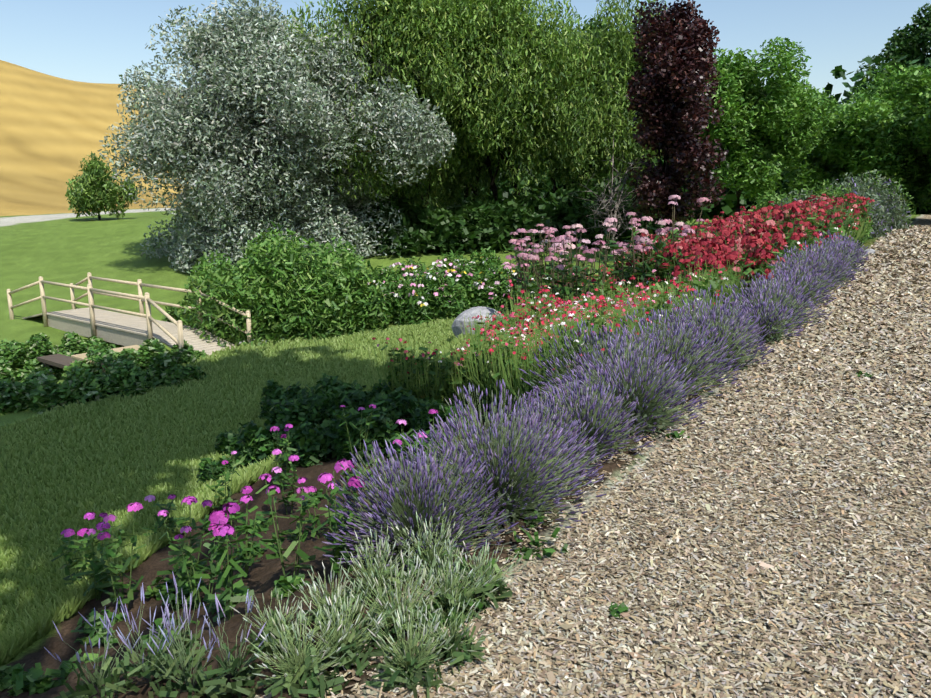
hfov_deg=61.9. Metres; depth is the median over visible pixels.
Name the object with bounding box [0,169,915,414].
shrubs
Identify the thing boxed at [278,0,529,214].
willow tree
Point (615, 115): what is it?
willow tree
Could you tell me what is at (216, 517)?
bed flowers
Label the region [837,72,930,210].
tree
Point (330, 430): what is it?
bed plants
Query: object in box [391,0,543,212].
willow tree
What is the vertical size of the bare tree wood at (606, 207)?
4.370 m
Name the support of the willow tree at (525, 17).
on the ground at (54, 130)
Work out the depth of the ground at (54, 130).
5.06 m
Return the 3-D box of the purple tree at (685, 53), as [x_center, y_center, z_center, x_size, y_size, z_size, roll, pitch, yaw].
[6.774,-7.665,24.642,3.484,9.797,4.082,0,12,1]
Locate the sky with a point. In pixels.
(89, 41)
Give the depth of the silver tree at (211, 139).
28.30 m
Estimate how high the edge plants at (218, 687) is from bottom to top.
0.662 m
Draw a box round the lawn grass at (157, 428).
[0,280,534,665]
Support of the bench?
on the ground at (54, 130)
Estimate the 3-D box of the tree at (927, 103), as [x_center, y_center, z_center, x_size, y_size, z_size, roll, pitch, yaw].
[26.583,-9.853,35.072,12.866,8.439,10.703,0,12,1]
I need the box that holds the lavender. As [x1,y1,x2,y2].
[323,229,871,576]
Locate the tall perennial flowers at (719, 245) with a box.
[503,193,874,286]
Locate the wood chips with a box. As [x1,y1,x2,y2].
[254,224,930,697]
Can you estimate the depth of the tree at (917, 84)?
36.41 m
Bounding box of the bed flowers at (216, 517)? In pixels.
[61,404,437,539]
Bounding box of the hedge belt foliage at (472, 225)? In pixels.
[334,54,930,255]
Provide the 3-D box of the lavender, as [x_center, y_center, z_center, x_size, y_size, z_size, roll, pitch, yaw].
[4.358,-0.907,10.846,1.790,0.993,18.263,7,14,31]
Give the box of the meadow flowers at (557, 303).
[372,209,870,374]
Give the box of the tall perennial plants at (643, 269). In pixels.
[502,195,873,313]
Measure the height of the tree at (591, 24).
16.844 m
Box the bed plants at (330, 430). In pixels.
[0,370,873,695]
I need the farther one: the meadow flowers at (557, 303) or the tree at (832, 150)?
the tree at (832, 150)
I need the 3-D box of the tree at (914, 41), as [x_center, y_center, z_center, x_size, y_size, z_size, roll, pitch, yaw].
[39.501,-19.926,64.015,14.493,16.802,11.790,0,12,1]
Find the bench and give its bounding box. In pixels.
[37,354,71,374]
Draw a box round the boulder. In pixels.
[451,306,503,338]
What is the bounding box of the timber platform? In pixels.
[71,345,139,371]
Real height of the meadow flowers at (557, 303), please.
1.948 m
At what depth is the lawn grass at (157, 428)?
9.74 m
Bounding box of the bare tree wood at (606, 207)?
[570,130,655,262]
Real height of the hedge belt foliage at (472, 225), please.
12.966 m
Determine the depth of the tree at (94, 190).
45.96 m
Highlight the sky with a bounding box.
[0,0,930,103]
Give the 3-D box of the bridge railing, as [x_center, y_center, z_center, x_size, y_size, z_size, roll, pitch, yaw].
[-9.101,-0.924,20.307,8.882,1.701,1.900,9,15,38]
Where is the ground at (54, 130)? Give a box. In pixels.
[0,60,930,697]
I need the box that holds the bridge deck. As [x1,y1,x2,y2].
[23,307,234,354]
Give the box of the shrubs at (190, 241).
[139,185,407,276]
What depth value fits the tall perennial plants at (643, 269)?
14.39 m
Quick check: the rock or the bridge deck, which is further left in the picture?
the bridge deck
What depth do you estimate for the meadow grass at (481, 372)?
9.64 m
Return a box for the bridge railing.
[6,272,251,351]
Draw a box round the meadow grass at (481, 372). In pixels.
[368,213,873,420]
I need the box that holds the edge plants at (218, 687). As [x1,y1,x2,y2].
[44,500,521,697]
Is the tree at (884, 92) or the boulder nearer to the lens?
the boulder
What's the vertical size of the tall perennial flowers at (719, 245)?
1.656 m
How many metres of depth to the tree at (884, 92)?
41.83 m
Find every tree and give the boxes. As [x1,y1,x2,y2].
[65,151,138,219]
[97,0,456,237]
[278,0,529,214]
[390,0,608,207]
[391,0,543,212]
[508,0,672,198]
[581,16,630,59]
[626,0,728,239]
[695,37,838,215]
[780,92,923,204]
[818,63,930,203]
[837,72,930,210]
[854,3,930,89]
[890,65,930,191]
[905,87,930,177]

